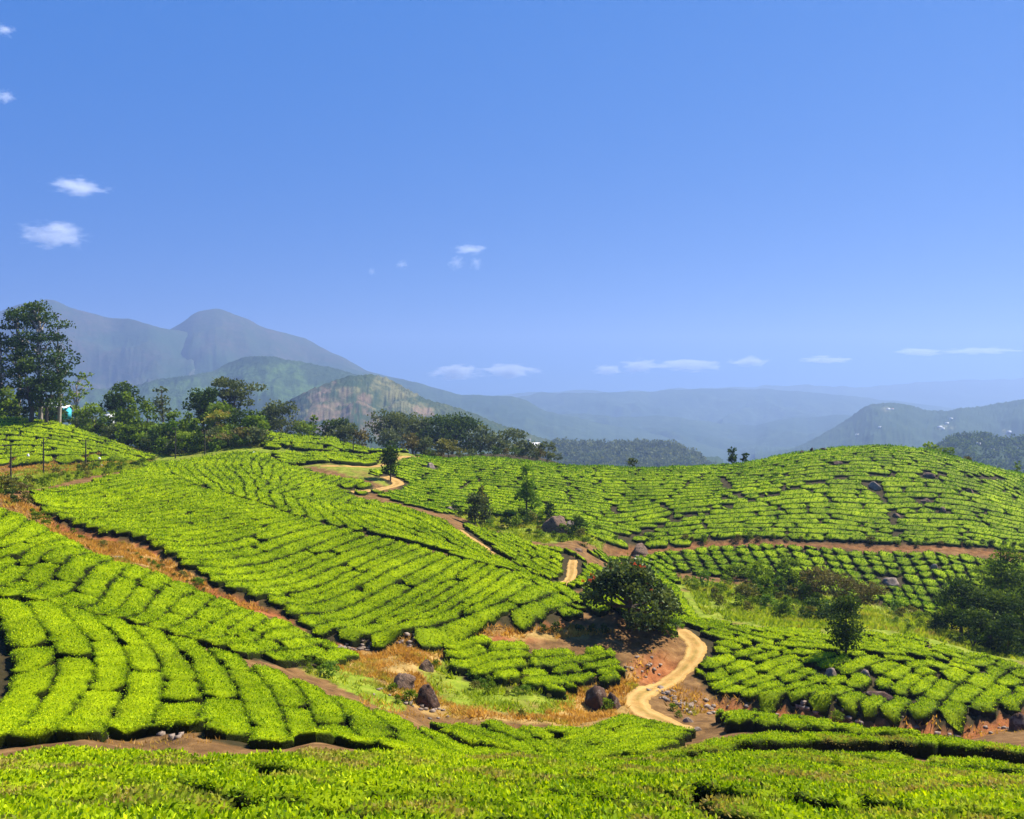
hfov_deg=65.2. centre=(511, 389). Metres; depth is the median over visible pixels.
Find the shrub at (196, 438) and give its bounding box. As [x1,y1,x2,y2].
[187,431,208,453]
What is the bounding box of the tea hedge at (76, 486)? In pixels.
[54,480,110,491]
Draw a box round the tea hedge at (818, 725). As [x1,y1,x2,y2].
[807,718,837,733]
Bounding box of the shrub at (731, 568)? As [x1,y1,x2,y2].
[723,564,739,577]
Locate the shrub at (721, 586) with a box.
[718,582,728,591]
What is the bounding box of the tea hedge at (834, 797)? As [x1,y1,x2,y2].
[462,751,866,812]
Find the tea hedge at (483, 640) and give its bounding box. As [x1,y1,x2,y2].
[442,633,492,650]
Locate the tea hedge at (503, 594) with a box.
[463,578,533,617]
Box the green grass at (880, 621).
[0,459,1023,714]
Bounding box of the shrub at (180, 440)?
[167,430,191,451]
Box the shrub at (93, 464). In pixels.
[88,461,100,469]
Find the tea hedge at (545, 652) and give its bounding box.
[532,647,575,658]
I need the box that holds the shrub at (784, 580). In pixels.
[764,574,788,592]
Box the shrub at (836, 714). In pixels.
[829,709,844,722]
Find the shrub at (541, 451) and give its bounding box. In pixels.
[534,448,545,459]
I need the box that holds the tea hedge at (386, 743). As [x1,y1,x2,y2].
[372,737,417,751]
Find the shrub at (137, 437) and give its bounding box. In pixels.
[130,431,150,448]
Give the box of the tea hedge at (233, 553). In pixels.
[176,545,263,560]
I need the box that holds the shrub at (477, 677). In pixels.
[471,674,480,682]
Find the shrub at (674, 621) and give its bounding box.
[664,617,684,638]
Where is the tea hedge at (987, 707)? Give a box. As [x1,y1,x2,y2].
[968,696,998,719]
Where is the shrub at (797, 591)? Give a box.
[794,589,803,598]
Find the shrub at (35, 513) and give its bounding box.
[31,511,43,520]
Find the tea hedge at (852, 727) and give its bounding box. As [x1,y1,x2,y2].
[835,722,864,733]
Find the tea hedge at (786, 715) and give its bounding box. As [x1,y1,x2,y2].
[779,713,799,720]
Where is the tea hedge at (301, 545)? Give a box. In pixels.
[177,527,352,569]
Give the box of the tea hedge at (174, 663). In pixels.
[132,624,198,681]
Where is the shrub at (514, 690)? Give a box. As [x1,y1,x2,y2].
[510,686,521,694]
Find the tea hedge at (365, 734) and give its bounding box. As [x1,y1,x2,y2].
[361,732,407,742]
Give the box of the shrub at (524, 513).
[517,507,534,523]
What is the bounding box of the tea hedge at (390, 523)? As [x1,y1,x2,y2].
[347,510,415,534]
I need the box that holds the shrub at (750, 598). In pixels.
[747,596,757,604]
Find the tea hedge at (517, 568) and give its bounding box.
[462,548,550,583]
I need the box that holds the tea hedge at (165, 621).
[146,612,185,633]
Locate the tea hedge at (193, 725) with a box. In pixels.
[168,716,204,737]
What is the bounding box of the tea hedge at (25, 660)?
[8,646,56,679]
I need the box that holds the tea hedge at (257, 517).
[192,513,293,525]
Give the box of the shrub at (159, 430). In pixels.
[141,424,173,452]
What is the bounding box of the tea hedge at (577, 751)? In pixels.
[538,744,607,756]
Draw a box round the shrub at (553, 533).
[548,530,557,537]
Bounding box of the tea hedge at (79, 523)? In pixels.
[72,506,280,527]
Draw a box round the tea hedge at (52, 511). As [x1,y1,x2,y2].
[40,500,167,516]
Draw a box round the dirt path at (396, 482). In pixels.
[351,476,403,492]
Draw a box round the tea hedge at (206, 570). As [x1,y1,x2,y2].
[196,550,314,577]
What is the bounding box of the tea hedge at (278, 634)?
[262,626,311,643]
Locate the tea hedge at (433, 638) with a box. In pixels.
[413,600,517,652]
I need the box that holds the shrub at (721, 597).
[714,595,725,604]
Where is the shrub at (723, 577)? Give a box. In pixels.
[720,574,733,584]
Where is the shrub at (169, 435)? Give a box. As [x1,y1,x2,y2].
[158,431,183,454]
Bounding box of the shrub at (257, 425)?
[242,415,267,437]
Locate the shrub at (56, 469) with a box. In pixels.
[49,466,63,476]
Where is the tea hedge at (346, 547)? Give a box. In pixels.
[332,535,380,554]
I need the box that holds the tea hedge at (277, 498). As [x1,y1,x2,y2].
[269,493,285,504]
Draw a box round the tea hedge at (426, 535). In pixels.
[414,532,461,548]
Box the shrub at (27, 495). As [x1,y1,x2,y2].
[19,492,35,504]
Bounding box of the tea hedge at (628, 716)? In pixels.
[593,713,644,725]
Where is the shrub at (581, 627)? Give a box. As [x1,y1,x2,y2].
[575,624,584,630]
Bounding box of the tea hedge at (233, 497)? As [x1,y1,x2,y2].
[159,494,240,510]
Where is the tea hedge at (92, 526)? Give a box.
[83,510,286,532]
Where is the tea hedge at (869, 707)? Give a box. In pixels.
[859,693,886,722]
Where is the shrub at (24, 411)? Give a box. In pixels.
[21,406,37,418]
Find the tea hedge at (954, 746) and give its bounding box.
[930,734,1023,763]
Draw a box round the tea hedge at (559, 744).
[542,738,566,750]
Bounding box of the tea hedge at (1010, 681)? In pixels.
[996,673,1023,690]
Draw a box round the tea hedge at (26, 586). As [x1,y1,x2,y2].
[3,580,42,593]
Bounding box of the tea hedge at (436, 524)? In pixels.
[419,517,488,553]
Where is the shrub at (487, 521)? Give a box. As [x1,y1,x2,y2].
[484,519,493,527]
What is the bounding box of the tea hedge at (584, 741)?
[559,729,613,752]
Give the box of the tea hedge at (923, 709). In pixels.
[906,696,940,724]
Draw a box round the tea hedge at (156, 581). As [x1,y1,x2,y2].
[138,570,171,595]
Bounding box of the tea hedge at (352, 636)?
[337,564,497,646]
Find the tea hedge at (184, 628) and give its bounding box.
[166,616,211,637]
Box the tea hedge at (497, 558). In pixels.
[485,553,530,572]
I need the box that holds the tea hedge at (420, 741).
[393,730,471,757]
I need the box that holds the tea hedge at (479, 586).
[407,567,510,620]
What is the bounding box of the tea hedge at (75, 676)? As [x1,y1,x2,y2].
[25,656,95,725]
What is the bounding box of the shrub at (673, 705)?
[669,703,678,710]
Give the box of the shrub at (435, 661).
[431,659,440,667]
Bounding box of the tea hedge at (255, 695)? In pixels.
[226,669,289,736]
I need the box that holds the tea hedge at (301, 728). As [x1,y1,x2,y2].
[279,705,335,746]
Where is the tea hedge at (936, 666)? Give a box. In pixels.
[905,659,949,673]
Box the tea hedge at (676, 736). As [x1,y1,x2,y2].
[625,733,684,746]
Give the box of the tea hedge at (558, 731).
[542,725,575,739]
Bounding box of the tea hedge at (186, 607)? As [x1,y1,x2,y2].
[169,596,205,619]
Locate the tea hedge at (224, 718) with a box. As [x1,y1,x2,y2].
[198,696,253,742]
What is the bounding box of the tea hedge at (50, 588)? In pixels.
[19,579,76,602]
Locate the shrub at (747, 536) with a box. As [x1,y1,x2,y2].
[745,530,753,540]
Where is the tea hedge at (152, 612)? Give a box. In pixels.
[126,603,169,626]
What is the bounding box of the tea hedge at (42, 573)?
[21,562,59,583]
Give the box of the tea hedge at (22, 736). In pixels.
[7,721,57,747]
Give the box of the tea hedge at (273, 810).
[214,797,449,818]
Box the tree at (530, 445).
[521,440,539,459]
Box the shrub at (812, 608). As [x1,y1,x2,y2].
[804,606,816,617]
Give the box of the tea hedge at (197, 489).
[106,487,213,504]
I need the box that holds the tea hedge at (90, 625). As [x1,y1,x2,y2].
[60,603,117,641]
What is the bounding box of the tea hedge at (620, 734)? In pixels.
[591,725,696,745]
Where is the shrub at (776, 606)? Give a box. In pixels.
[768,601,786,616]
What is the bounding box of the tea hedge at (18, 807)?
[0,792,242,818]
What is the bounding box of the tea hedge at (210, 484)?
[193,475,221,490]
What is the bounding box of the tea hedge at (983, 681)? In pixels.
[965,672,997,691]
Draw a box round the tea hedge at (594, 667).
[581,656,619,676]
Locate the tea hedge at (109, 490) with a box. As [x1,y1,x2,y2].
[97,477,185,495]
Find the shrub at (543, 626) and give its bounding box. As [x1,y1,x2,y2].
[540,623,549,631]
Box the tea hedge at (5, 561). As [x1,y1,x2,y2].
[0,555,17,572]
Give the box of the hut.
[52,405,72,418]
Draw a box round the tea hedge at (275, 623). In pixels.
[262,617,293,629]
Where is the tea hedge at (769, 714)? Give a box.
[759,712,778,718]
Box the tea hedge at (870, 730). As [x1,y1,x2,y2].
[854,726,890,735]
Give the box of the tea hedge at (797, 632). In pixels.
[768,628,834,637]
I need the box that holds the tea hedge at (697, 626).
[675,614,708,631]
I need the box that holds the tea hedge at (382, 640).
[370,603,468,652]
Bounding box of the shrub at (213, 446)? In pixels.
[208,434,226,451]
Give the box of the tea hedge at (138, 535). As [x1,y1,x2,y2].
[130,523,243,541]
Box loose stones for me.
[108,555,1008,740]
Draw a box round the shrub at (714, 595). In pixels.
[707,586,720,598]
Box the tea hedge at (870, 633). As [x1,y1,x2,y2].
[861,630,887,637]
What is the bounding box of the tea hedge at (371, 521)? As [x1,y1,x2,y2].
[350,513,389,527]
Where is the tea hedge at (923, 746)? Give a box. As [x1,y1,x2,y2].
[797,730,938,758]
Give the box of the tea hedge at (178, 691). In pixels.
[160,679,202,705]
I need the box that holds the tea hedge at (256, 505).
[192,503,271,513]
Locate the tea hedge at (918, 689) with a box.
[908,674,937,699]
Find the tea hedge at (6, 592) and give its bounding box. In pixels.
[0,586,25,600]
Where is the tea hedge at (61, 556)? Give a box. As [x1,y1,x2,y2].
[41,545,93,566]
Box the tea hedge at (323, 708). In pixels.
[290,677,345,726]
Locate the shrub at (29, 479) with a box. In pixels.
[20,474,32,482]
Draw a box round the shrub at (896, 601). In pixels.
[885,598,906,613]
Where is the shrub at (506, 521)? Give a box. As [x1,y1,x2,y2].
[498,516,510,527]
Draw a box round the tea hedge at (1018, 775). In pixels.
[989,772,1023,778]
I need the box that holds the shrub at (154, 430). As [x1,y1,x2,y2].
[139,422,167,444]
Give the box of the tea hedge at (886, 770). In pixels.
[828,757,947,782]
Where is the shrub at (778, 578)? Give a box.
[768,575,785,593]
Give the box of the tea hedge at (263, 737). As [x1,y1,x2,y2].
[247,725,293,749]
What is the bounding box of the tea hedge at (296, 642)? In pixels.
[279,636,330,650]
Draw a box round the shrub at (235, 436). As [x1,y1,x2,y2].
[228,434,244,448]
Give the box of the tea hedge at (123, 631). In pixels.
[95,615,151,646]
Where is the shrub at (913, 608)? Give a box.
[907,605,916,612]
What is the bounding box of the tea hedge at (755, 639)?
[727,629,774,645]
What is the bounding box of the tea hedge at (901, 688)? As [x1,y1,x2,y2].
[889,672,921,698]
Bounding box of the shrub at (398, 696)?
[393,694,403,704]
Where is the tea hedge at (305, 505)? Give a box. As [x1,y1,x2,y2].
[297,499,316,510]
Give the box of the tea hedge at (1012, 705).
[999,696,1023,715]
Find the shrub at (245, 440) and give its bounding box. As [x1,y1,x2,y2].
[236,428,253,445]
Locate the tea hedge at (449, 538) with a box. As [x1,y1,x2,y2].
[394,514,465,545]
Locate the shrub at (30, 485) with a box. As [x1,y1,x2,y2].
[23,483,35,490]
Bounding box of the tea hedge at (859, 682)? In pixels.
[844,672,871,692]
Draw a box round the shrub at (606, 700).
[600,697,615,709]
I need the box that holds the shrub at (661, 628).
[654,618,670,634]
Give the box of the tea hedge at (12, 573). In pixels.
[0,565,30,586]
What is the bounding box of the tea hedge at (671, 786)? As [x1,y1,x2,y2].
[493,763,697,805]
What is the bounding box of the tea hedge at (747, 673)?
[707,666,758,693]
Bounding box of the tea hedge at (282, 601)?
[266,547,432,608]
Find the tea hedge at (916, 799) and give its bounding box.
[538,750,1023,818]
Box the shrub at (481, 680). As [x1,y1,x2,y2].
[477,678,487,687]
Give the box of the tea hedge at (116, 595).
[88,576,138,611]
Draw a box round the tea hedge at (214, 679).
[184,650,238,701]
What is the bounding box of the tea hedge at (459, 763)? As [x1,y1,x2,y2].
[294,746,485,770]
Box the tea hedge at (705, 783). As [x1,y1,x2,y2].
[366,747,794,808]
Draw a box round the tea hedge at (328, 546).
[306,531,364,555]
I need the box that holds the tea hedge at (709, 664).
[698,652,735,672]
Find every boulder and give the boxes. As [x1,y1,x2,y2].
[393,673,415,689]
[416,683,439,708]
[427,463,434,468]
[540,515,568,534]
[585,685,606,710]
[604,692,620,708]
[633,543,647,555]
[824,668,836,677]
[833,461,842,464]
[865,691,892,701]
[868,481,881,489]
[882,577,898,585]
[920,498,930,503]
[923,472,935,477]
[930,564,937,569]
[1009,712,1023,730]
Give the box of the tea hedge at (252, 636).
[236,630,260,641]
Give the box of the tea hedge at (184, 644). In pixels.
[168,634,210,657]
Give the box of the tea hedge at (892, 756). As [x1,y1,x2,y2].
[833,749,1023,776]
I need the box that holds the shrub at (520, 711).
[516,709,525,716]
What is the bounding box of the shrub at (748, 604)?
[743,600,754,609]
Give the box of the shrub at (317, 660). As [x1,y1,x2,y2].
[314,657,326,666]
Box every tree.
[0,299,70,419]
[0,307,44,416]
[0,332,16,402]
[0,384,21,410]
[5,354,45,421]
[24,366,68,422]
[30,319,83,422]
[63,372,94,418]
[76,402,116,431]
[98,380,146,423]
[110,391,140,444]
[131,398,157,432]
[151,386,176,430]
[162,418,180,451]
[164,409,186,430]
[178,411,192,430]
[181,387,225,426]
[187,418,201,443]
[193,386,226,429]
[201,408,231,439]
[202,400,235,429]
[211,376,267,423]
[220,407,268,426]
[239,415,271,429]
[261,398,305,433]
[261,407,283,432]
[292,420,317,435]
[305,414,322,436]
[320,419,333,437]
[322,421,362,444]
[329,417,356,440]
[351,429,369,446]
[363,409,410,445]
[375,426,403,448]
[380,440,401,480]
[381,411,432,449]
[399,432,423,454]
[407,417,435,448]
[413,435,437,456]
[415,413,460,452]
[430,411,479,453]
[432,438,466,457]
[449,415,494,452]
[460,448,476,457]
[463,492,485,525]
[464,424,494,451]
[477,485,487,503]
[478,494,493,523]
[482,430,508,453]
[491,439,518,453]
[496,427,528,451]
[511,509,521,524]
[513,464,541,509]
[521,440,539,459]
[533,441,562,459]
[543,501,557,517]
[579,553,686,631]
[626,458,638,466]
[727,446,737,462]
[730,583,761,600]
[740,452,749,460]
[745,559,772,585]
[754,572,779,602]
[775,552,801,588]
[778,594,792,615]
[797,565,832,595]
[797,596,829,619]
[818,571,889,612]
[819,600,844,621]
[825,591,868,652]
[920,441,940,451]
[927,612,944,629]
[931,573,988,641]
[931,586,957,629]
[940,447,954,453]
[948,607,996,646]
[955,585,1023,647]
[968,544,1023,620]
[980,610,1023,657]
[981,592,1023,649]
[1008,566,1023,628]
[1013,461,1020,471]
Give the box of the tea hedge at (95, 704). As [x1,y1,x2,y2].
[63,689,122,726]
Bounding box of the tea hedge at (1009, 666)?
[994,659,1021,673]
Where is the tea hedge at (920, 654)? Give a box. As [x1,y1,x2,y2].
[892,646,948,663]
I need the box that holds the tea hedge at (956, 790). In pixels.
[697,751,1023,806]
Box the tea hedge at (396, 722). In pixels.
[373,708,421,733]
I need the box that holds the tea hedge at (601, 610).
[583,599,611,616]
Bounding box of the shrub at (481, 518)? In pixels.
[476,517,485,524]
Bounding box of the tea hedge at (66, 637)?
[26,600,92,660]
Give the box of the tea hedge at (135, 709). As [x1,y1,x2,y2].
[106,670,165,740]
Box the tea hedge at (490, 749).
[473,746,531,755]
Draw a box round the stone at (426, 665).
[419,659,433,672]
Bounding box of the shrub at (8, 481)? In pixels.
[0,477,19,491]
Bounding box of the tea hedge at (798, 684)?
[786,680,815,692]
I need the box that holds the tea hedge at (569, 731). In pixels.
[563,724,597,737]
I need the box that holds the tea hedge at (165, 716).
[147,701,203,735]
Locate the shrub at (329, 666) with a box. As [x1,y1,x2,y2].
[319,659,340,677]
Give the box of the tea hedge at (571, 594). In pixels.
[546,581,582,604]
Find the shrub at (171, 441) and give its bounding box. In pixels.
[163,436,185,454]
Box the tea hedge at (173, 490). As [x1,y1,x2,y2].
[130,485,202,499]
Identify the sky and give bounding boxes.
[0,0,1023,395]
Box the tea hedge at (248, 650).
[226,638,282,659]
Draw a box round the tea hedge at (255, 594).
[246,566,352,601]
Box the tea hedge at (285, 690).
[251,663,307,709]
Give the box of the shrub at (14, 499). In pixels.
[10,494,20,502]
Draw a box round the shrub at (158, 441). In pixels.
[151,435,173,454]
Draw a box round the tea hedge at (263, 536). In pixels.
[255,519,322,541]
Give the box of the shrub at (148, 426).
[134,421,165,434]
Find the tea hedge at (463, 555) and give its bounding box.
[447,550,515,571]
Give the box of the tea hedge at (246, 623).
[224,612,268,636]
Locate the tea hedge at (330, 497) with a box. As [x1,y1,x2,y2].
[311,492,349,503]
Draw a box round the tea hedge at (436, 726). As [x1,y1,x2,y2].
[429,720,502,747]
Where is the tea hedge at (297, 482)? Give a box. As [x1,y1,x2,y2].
[288,472,326,485]
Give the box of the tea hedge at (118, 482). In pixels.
[102,475,182,487]
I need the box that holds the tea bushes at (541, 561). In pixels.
[462,522,603,589]
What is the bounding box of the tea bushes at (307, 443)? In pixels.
[254,430,408,453]
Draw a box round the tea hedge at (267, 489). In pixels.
[255,484,277,495]
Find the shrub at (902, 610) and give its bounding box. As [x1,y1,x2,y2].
[894,606,906,616]
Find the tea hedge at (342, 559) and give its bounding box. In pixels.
[224,538,395,592]
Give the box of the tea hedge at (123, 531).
[111,519,253,536]
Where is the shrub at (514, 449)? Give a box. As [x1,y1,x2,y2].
[509,446,520,456]
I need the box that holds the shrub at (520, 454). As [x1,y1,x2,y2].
[517,449,526,456]
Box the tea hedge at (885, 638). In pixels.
[872,634,928,646]
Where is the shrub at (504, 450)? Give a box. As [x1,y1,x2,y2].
[501,447,509,455]
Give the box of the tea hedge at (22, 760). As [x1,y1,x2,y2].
[0,750,258,773]
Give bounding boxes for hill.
[3,356,356,446]
[256,374,595,453]
[346,368,729,463]
[488,385,975,408]
[517,388,954,425]
[560,413,852,463]
[723,378,1023,407]
[755,399,1023,459]
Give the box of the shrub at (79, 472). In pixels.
[74,470,83,478]
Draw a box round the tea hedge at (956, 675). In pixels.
[940,666,969,686]
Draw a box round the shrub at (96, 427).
[91,423,104,434]
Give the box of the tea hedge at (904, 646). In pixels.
[853,638,930,651]
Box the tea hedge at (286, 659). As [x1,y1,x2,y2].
[261,648,304,668]
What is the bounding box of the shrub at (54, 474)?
[46,472,59,482]
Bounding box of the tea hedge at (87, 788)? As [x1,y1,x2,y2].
[0,771,236,817]
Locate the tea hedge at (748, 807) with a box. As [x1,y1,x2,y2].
[695,791,903,818]
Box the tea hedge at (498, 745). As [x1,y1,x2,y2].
[484,740,511,749]
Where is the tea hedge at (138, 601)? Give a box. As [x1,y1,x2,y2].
[103,586,155,619]
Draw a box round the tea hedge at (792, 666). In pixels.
[767,659,803,680]
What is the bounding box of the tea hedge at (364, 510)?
[339,503,379,513]
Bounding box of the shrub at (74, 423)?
[72,412,97,430]
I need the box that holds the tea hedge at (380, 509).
[353,503,405,515]
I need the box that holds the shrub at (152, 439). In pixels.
[144,433,158,450]
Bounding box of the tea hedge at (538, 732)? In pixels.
[519,724,553,741]
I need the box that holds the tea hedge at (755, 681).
[740,673,775,688]
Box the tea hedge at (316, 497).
[298,490,339,501]
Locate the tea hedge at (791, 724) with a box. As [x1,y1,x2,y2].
[778,716,807,734]
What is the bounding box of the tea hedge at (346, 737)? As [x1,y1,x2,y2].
[316,723,373,751]
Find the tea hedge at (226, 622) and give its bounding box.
[206,608,254,631]
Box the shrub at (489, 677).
[484,674,493,683]
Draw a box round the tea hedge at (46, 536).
[24,530,67,545]
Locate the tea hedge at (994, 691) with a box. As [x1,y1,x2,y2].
[978,683,1011,704]
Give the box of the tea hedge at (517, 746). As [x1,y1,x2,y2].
[504,740,536,752]
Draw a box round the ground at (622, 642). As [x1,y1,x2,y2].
[0,424,1023,761]
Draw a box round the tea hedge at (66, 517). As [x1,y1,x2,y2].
[56,507,162,523]
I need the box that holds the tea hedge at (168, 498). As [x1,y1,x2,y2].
[109,494,184,506]
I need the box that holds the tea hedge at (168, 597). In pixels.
[151,584,183,611]
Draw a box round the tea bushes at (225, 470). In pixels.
[143,450,532,580]
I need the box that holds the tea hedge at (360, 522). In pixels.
[344,514,375,531]
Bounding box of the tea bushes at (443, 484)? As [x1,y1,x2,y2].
[368,443,1023,552]
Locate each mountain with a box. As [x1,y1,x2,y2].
[0,299,194,394]
[171,309,454,393]
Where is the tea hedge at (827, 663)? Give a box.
[814,654,852,671]
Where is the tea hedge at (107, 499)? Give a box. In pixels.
[66,487,157,503]
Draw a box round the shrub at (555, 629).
[550,621,561,632]
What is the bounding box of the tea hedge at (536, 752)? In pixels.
[527,750,560,756]
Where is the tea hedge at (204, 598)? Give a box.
[188,589,216,605]
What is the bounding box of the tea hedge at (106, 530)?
[98,522,189,536]
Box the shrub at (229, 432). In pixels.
[218,429,234,447]
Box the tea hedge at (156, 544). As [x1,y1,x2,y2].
[148,517,310,550]
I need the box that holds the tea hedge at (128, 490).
[106,478,187,496]
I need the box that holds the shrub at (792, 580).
[783,578,798,592]
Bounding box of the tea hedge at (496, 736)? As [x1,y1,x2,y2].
[454,721,518,742]
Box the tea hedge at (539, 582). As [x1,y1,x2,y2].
[519,571,559,593]
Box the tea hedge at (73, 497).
[29,492,105,501]
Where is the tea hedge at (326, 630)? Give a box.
[312,559,475,639]
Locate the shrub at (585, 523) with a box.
[580,520,591,532]
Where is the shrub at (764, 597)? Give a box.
[758,594,777,607]
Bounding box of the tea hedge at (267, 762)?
[204,748,704,817]
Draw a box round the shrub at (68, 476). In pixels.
[64,474,72,481]
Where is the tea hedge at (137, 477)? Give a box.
[110,473,178,482]
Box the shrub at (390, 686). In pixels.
[387,682,397,691]
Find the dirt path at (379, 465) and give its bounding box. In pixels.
[320,456,414,467]
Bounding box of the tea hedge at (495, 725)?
[480,718,532,740]
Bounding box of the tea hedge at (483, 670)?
[469,656,526,682]
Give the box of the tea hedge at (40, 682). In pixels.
[5,664,57,699]
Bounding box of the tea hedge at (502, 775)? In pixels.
[191,751,668,798]
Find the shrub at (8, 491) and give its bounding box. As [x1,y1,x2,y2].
[1,488,14,497]
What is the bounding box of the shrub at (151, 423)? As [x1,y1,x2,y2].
[126,421,154,447]
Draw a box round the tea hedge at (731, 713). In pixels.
[725,709,749,719]
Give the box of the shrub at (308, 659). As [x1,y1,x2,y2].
[305,656,313,665]
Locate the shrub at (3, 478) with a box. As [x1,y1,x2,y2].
[0,474,12,486]
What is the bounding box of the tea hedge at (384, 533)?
[366,527,471,554]
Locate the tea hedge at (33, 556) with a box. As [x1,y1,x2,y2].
[18,538,83,567]
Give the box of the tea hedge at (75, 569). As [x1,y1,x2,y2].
[53,552,113,586]
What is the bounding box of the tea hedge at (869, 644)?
[833,641,886,649]
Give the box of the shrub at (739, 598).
[733,592,746,605]
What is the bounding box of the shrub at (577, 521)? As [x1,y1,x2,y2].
[567,515,589,534]
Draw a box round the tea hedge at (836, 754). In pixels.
[776,747,994,776]
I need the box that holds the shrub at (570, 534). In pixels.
[567,530,575,540]
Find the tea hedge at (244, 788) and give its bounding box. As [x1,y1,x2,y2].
[0,759,372,816]
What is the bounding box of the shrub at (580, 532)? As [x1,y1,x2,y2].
[574,528,584,537]
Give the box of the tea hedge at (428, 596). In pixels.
[375,579,457,624]
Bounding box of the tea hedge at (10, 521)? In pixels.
[0,510,29,538]
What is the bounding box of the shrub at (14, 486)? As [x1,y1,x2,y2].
[6,483,20,491]
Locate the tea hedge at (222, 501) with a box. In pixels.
[176,498,248,508]
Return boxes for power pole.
[0,444,11,476]
[39,438,47,471]
[172,427,177,458]
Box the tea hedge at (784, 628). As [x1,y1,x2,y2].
[760,626,820,633]
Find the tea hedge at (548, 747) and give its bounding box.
[536,743,558,751]
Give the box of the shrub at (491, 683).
[484,680,498,692]
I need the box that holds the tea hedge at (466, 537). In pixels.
[441,523,491,553]
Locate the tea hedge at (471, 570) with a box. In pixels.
[455,561,485,582]
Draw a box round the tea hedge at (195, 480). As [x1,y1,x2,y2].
[174,472,205,486]
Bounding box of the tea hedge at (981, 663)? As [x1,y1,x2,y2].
[952,656,996,670]
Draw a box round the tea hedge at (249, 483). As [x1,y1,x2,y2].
[240,476,256,489]
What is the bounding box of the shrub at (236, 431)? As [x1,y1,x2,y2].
[225,424,245,443]
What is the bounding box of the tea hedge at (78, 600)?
[48,591,100,608]
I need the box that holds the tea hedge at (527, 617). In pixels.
[510,592,572,633]
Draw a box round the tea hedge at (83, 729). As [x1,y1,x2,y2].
[53,716,109,742]
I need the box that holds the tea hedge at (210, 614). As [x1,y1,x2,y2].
[194,606,228,624]
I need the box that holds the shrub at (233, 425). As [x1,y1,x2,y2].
[225,423,241,441]
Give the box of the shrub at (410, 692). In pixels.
[401,689,417,704]
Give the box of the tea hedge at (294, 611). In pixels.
[283,590,370,619]
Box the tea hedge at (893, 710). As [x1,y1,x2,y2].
[879,695,912,727]
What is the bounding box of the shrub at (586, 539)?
[579,536,593,546]
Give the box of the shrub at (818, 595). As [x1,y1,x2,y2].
[810,592,825,601]
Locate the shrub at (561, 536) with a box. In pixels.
[558,533,567,541]
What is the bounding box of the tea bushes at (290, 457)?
[271,449,382,466]
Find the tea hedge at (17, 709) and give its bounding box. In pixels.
[0,691,40,746]
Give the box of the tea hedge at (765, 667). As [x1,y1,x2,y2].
[752,654,800,674]
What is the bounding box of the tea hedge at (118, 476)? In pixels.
[91,471,172,481]
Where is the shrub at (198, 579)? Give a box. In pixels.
[191,577,204,585]
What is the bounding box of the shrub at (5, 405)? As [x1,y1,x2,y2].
[0,400,9,415]
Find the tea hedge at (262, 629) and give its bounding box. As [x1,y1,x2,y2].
[252,623,272,638]
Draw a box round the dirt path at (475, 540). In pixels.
[458,530,510,561]
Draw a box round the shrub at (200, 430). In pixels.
[182,425,211,447]
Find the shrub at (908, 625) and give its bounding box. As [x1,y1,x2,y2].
[905,623,914,629]
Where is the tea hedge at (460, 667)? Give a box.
[448,649,532,675]
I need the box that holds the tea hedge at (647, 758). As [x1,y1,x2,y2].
[592,755,726,768]
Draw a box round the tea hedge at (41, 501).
[32,496,108,508]
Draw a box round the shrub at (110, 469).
[101,462,115,474]
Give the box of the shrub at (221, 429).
[214,425,231,445]
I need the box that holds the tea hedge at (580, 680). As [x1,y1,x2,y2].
[520,671,595,690]
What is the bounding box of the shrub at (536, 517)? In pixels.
[527,511,537,521]
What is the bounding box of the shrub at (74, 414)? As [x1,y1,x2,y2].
[68,407,85,425]
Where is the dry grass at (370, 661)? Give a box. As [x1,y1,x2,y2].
[63,530,639,725]
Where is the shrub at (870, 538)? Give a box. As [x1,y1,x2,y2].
[866,535,875,543]
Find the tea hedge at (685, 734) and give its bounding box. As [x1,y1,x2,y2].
[598,729,692,745]
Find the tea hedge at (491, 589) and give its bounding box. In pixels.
[461,571,522,606]
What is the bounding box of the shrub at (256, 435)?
[242,428,269,443]
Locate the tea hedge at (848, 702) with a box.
[836,690,867,720]
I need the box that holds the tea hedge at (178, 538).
[146,523,262,543]
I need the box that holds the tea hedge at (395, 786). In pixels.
[258,768,716,818]
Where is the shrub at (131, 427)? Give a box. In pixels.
[116,423,143,443]
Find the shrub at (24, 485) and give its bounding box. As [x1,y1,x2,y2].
[13,481,27,493]
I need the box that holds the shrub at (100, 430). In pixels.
[97,421,118,436]
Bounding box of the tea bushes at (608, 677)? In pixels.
[492,644,625,699]
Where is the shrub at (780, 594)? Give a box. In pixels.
[774,591,783,601]
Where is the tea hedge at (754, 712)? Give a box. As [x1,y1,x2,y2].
[720,709,767,725]
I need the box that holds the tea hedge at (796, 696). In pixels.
[785,683,828,706]
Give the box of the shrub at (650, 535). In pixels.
[646,533,656,540]
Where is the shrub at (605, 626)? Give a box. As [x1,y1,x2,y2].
[599,623,609,632]
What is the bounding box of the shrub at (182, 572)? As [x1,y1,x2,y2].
[178,570,188,577]
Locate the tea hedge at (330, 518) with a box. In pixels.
[315,507,343,527]
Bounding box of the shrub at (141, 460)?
[136,457,146,464]
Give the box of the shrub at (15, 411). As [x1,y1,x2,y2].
[9,406,21,416]
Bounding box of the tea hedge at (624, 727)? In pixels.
[613,721,680,732]
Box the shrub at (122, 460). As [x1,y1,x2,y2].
[116,458,127,465]
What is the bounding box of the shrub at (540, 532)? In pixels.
[534,529,545,537]
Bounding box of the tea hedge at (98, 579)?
[76,560,132,599]
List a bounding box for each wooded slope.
[526,436,716,467]
[936,430,1023,472]
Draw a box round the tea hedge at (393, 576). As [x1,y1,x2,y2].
[361,551,446,595]
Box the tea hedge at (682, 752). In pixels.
[617,746,700,759]
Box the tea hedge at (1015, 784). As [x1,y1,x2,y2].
[716,748,1023,797]

